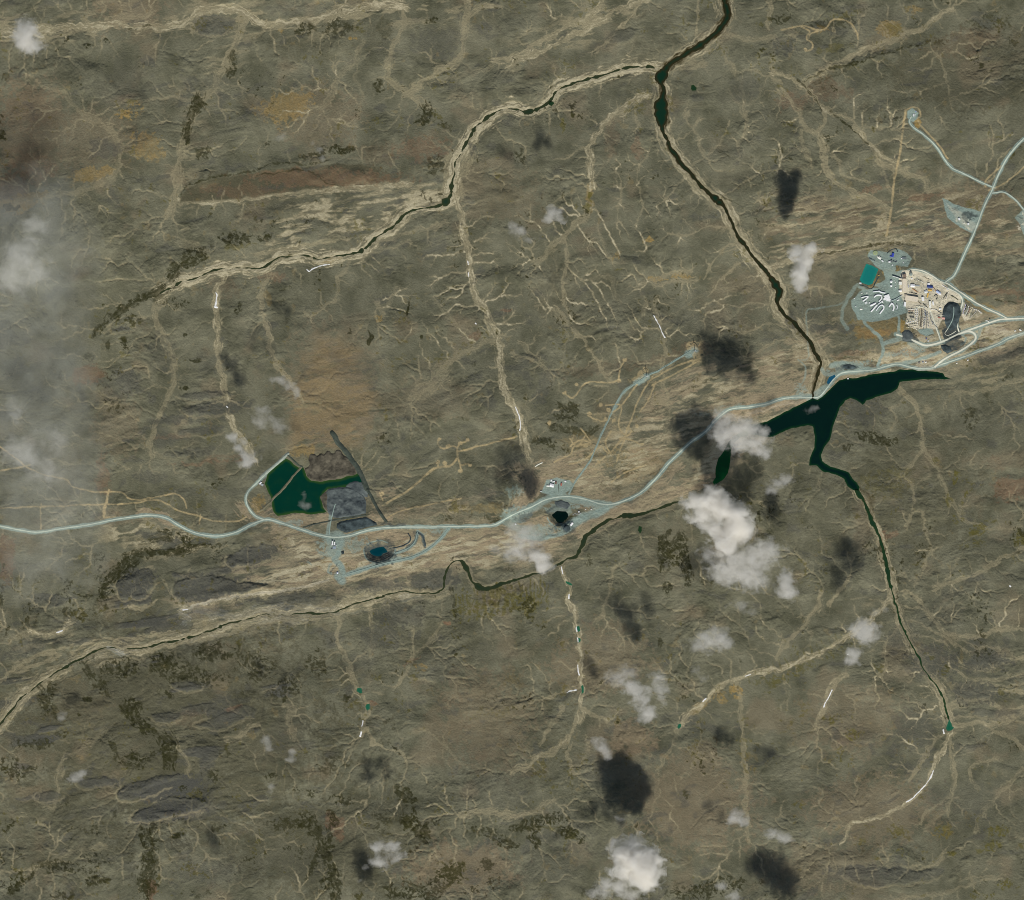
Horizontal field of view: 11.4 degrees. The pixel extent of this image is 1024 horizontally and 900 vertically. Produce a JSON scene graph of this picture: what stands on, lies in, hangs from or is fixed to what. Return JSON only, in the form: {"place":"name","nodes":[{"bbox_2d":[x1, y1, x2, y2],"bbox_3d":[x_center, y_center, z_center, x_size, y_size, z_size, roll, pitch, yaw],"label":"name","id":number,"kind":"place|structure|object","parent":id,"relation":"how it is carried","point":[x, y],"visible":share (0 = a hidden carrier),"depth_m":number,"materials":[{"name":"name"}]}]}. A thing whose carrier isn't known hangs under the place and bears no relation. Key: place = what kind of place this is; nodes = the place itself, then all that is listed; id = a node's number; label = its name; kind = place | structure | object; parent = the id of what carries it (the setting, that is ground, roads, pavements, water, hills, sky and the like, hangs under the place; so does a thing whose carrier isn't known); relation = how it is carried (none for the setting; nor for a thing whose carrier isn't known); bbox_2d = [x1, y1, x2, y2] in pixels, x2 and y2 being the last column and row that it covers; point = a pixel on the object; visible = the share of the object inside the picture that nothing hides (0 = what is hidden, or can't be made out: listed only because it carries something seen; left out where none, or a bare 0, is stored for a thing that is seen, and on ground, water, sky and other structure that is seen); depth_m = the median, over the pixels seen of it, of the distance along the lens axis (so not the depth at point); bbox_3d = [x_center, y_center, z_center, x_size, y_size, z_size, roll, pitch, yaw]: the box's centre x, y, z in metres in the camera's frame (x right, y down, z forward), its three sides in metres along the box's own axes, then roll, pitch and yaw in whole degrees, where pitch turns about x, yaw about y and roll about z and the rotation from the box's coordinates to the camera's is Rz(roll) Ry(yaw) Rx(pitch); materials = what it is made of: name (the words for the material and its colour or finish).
{"place":"outdoors","nodes":[
{"label":"outdoors","id":0,"kind":"place"},
{"bbox_2d":[0,596,384,724],"bbox_3d":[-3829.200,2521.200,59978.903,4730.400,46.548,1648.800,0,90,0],"label":"river","id":1,"kind":"structure","parent":0,"point":[94,651],"depth_m":59972.11,"materials":[{"name":"liquid"}]},
{"bbox_2d":[245,456,286,519],"bbox_3d":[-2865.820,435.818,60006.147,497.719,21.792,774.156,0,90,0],"label":"road","id":2,"kind":"structure","parent":0,"point":[251,488],"depth_m":60003.46,"materials":[{"name":"grey gravel"}]},
{"bbox_2d":[265,459,361,515],"bbox_3d":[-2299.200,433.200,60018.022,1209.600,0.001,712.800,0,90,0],"label":"pond water","id":3,"kind":"structure","parent":0,"point":[301,492],"depth_m":60018.02,"materials":[{"name":"green liquid"}]},
{"bbox_2d":[329,504,335,534],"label":"road","id":4,"kind":"structure","parent":0,"point":[331,519],"depth_m":60007.61,"materials":[{"name":"grey gravel"}]},
{"bbox_2d":[370,547,387,555],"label":"pond water","id":5,"kind":"structure","parent":0,"point":[378,551],"depth_m":60028.80,"materials":[{"name":"blue liquid"}]},
{"bbox_2d":[349,528,448,573],"bbox_3d":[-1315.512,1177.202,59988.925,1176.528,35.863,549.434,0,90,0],"label":"road","id":6,"kind":"structure","parent":0,"point":[401,559],"depth_m":59978.11,"materials":[{"name":"grey gravel"}]},
{"bbox_2d":[395,532,417,553],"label":"road","id":7,"kind":"structure","parent":0,"point":[408,547],"depth_m":59987.04,"materials":[{"name":"grey gravel"}]},
{"bbox_2d":[160,65,654,293],"bbox_3d":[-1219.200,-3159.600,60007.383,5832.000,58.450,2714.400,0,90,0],"label":"river","id":8,"kind":"structure","parent":0,"point":[445,201],"depth_m":60018.62,"materials":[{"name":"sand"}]},
{"bbox_2d":[0,0,1023,899],"bbox_3d":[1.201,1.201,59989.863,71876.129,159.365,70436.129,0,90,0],"label":"ground","id":9,"kind":"structure","parent":0,"point":[150,150],"depth_m":59993.52,"materials":[{"name":"brown soil"}]},
{"bbox_2d":[259,452,289,478],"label":"dike","id":10,"kind":"structure","parent":9,"relation":"on","point":[274,465],"depth_m":60009.98,"materials":[{"name":"grey gravel"}]},
{"bbox_2d":[260,465,302,511],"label":"dike","id":11,"kind":"structure","parent":9,"relation":"on","point":[282,489],"depth_m":60014.29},
{"bbox_2d":[320,492,327,510],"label":"tailings pile","id":12,"kind":"object","parent":9,"relation":"on","point":[323,497],"visible":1,"depth_m":60011.75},
{"bbox_2d":[305,450,356,480],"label":"tailings pile","id":13,"kind":"object","parent":9,"relation":"on","point":[329,465],"visible":1,"depth_m":60000.71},
{"bbox_2d":[303,514,365,527],"bbox_3d":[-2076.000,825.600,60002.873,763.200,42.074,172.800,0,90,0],"label":"berm","id":14,"kind":"structure","parent":9,"relation":"on","point":[334,519],"depth_m":60008.62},
{"bbox_2d":[326,487,365,517],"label":"tailings pile","id":15,"kind":"object","parent":9,"relation":"on","point":[348,501],"visible":1,"depth_m":60004.22,"materials":[{"name":"grey gravel"}]},
{"bbox_2d":[330,430,369,490],"bbox_3d":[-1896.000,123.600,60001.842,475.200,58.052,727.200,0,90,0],"label":"dike","id":16,"kind":"structure","parent":9,"relation":"on","point":[342,447],"depth_m":60002.11,"materials":[{"name":"grey gravel"}]},
{"bbox_2d":[337,517,376,532],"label":"ore stockpile","id":17,"kind":"object","parent":9,"relation":"on","point":[350,525],"visible":1,"depth_m":59985.40,"materials":[{"name":"grey gravel"}]},
{"bbox_2d":[346,481,367,496],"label":"tailings pile","id":18,"kind":"object","parent":9,"relation":"on","point":[357,486],"visible":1,"depth_m":60011.19,"materials":[{"name":"grey gravel"}]},
{"bbox_2d":[366,488,387,522],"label":"dike","id":19,"kind":"structure","parent":9,"relation":"on","point":[376,506],"depth_m":59994.58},
{"bbox_2d":[392,533,410,548],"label":"berm","id":20,"kind":"structure","parent":9,"relation":"on","point":[408,542],"depth_m":59990.18,"materials":[{"name":"grey gravel"}]},
{"bbox_2d":[554,500,569,508],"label":"ore stockpile","id":21,"kind":"object","parent":9,"relation":"on","point":[562,504],"visible":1,"depth_m":60003.50,"materials":[{"name":"grey gravel"}]},
{"bbox_2d":[563,525,570,531],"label":"waste rock pile","id":22,"kind":"object","parent":9,"relation":"on","point":[566,528],"visible":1,"depth_m":59991.39,"materials":[{"name":"grey gravel"}]},
{"bbox_2d":[843,364,856,368],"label":"waste rock pile","id":23,"kind":"object","parent":9,"relation":"on","point":[848,366],"visible":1,"depth_m":59997.71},
{"bbox_2d":[860,276,879,288],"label":"berm","id":24,"kind":"structure","parent":9,"relation":"on","point":[874,284],"depth_m":60009.31,"materials":[{"name":"grey gravel"}]},
{"bbox_2d":[902,279,906,291],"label":"mill building","id":25,"kind":"structure","parent":9,"relation":"on","point":[904,285],"depth_m":59984.48,"materials":[{"name":"paint"}]},
{"bbox_2d":[902,330,912,340],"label":"ore stockpile","id":26,"kind":"object","parent":9,"relation":"on","point":[907,335],"visible":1,"depth_m":59983.70,"materials":[{"name":"grey gravel"}]},
{"bbox_2d":[905,295,917,301],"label":"concentrate shed","id":27,"kind":"structure","parent":9,"relation":"on","point":[911,298],"depth_m":59990.91,"materials":[{"name":"paint"}]},
{"bbox_2d":[906,770,933,801],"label":"bed","id":28,"kind":"object","parent":9,"relation":"on","point":[922,787],"visible":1,"depth_m":60011.79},
{"bbox_2d":[941,345,951,352],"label":"ore stockpile","id":29,"kind":"object","parent":9,"relation":"on","point":[946,348],"visible":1,"depth_m":59994.67,"materials":[{"name":"grey gravel"}]},
{"bbox_2d":[942,302,960,330],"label":"ore stockpile","id":30,"kind":"object","parent":9,"relation":"on","point":[947,314],"visible":1,"depth_m":59985.58,"materials":[{"name":"grey gravel"}]},
{"bbox_2d":[0,332,1023,537],"bbox_3d":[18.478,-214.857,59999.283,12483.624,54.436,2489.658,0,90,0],"label":"road","id":31,"kind":"structure","parent":0,"point":[679,452],"depth_m":60006.10,"materials":[{"name":"grey gravel"}]},
{"bbox_2d":[382,499,690,595],"bbox_3d":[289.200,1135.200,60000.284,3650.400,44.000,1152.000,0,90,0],"label":"river","id":32,"kind":"structure","parent":0,"point":[479,587],"depth_m":59998.94,"materials":[{"name":"liquid"}]},
{"bbox_2d":[552,511,567,522],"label":"pond water","id":33,"kind":"structure","parent":0,"point":[560,516],"depth_m":60041.05,"materials":[{"name":"liquid"}]},
{"bbox_2d":[569,350,690,492],"bbox_3d":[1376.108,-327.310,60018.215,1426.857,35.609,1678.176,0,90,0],"label":"road","id":34,"kind":"structure","parent":0,"point":[612,411],"depth_m":60019.83,"materials":[{"name":"grey gravel"}]},
{"bbox_2d":[713,428,748,485],"bbox_3d":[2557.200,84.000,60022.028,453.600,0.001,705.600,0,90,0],"label":"pond water","id":35,"kind":"structure","parent":0,"point":[722,467],"depth_m":60022.03,"materials":[{"name":"green liquid"}]},
{"bbox_2d":[654,0,821,398],"bbox_3d":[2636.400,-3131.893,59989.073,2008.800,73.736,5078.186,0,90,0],"label":"river","id":36,"kind":"structure","parent":0,"point":[660,103],"depth_m":59972.21,"materials":[{"name":"liquid"}]},
{"bbox_2d":[827,375,835,383],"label":"pond water","id":37,"kind":"structure","parent":0,"point":[830,378],"depth_m":60020.96,"materials":[{"name":"blue liquid"}]},
{"bbox_2d":[747,369,949,489],"bbox_3d":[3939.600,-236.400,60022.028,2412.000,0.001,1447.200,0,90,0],"label":"lake","id":38,"kind":"structure","parent":0,"point":[819,415],"depth_m":60022.03,"materials":[{"name":"liquid"}]},
{"bbox_2d":[860,264,877,284],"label":"pond water","id":39,"kind":"structure","parent":0,"point":[868,275],"depth_m":60013.77,"materials":[{"name":"teal liquid"}]},
{"bbox_2d":[855,490,948,719],"bbox_3d":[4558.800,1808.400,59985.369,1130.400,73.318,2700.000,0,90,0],"label":"river","id":40,"kind":"structure","parent":0,"point":[859,495],"depth_m":59985.27,"materials":[{"name":"liquid"}]},
{"bbox_2d":[914,306,940,340],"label":"road","id":41,"kind":"structure","parent":0,"point":[932,317],"depth_m":59997.84,"materials":[{"name":"beige gravel"}]},
{"bbox_2d":[946,719,953,730],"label":"pond water","id":42,"kind":"structure","parent":0,"point":[949,727],"depth_m":59976.58,"materials":[{"name":"green liquid"}]},
{"bbox_2d":[909,116,994,187],"bbox_3d":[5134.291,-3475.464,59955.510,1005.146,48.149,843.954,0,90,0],"label":"road","id":43,"kind":"structure","parent":0,"point":[944,158],"depth_m":59968.49,"materials":[{"name":"grey gravel"}]},
{"bbox_2d":[934,330,976,367],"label":"road","id":44,"kind":"structure","parent":0,"point":[962,349],"depth_m":60007.73,"materials":[{"name":"grey gravel"}]},
{"bbox_2d":[948,288,962,331],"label":"road","id":45,"kind":"structure","parent":0,"point":[961,304],"depth_m":59997.84,"materials":[{"name":"beige gravel"}]},
{"bbox_2d":[908,269,1006,317],"bbox_3d":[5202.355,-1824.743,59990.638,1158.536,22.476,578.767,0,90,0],"label":"road","id":46,"kind":"structure","parent":0,"point":[959,291],"depth_m":59995.34,"materials":[{"name":"grey gravel"}]},
{"bbox_2d":[896,318,1023,345],"bbox_3d":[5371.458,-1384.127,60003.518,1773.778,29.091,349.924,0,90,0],"label":"road","id":47,"kind":"structure","parent":0,"point":[921,344],"depth_m":60002.21,"materials":[{"name":"beige gravel"}]},
{"bbox_2d":[944,138,1023,283],"bbox_3d":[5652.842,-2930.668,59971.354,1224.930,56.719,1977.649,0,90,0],"label":"road","id":48,"kind":"structure","parent":0,"point":[1010,153],"depth_m":59966.83,"materials":[{"name":"grey gravel"}]},
{"bbox_2d":[992,191,1023,209],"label":"road","id":49,"kind":"structure","parent":0,"point":[1010,196],"depth_m":59945.13,"materials":[{"name":"grey gravel"}]}
]}

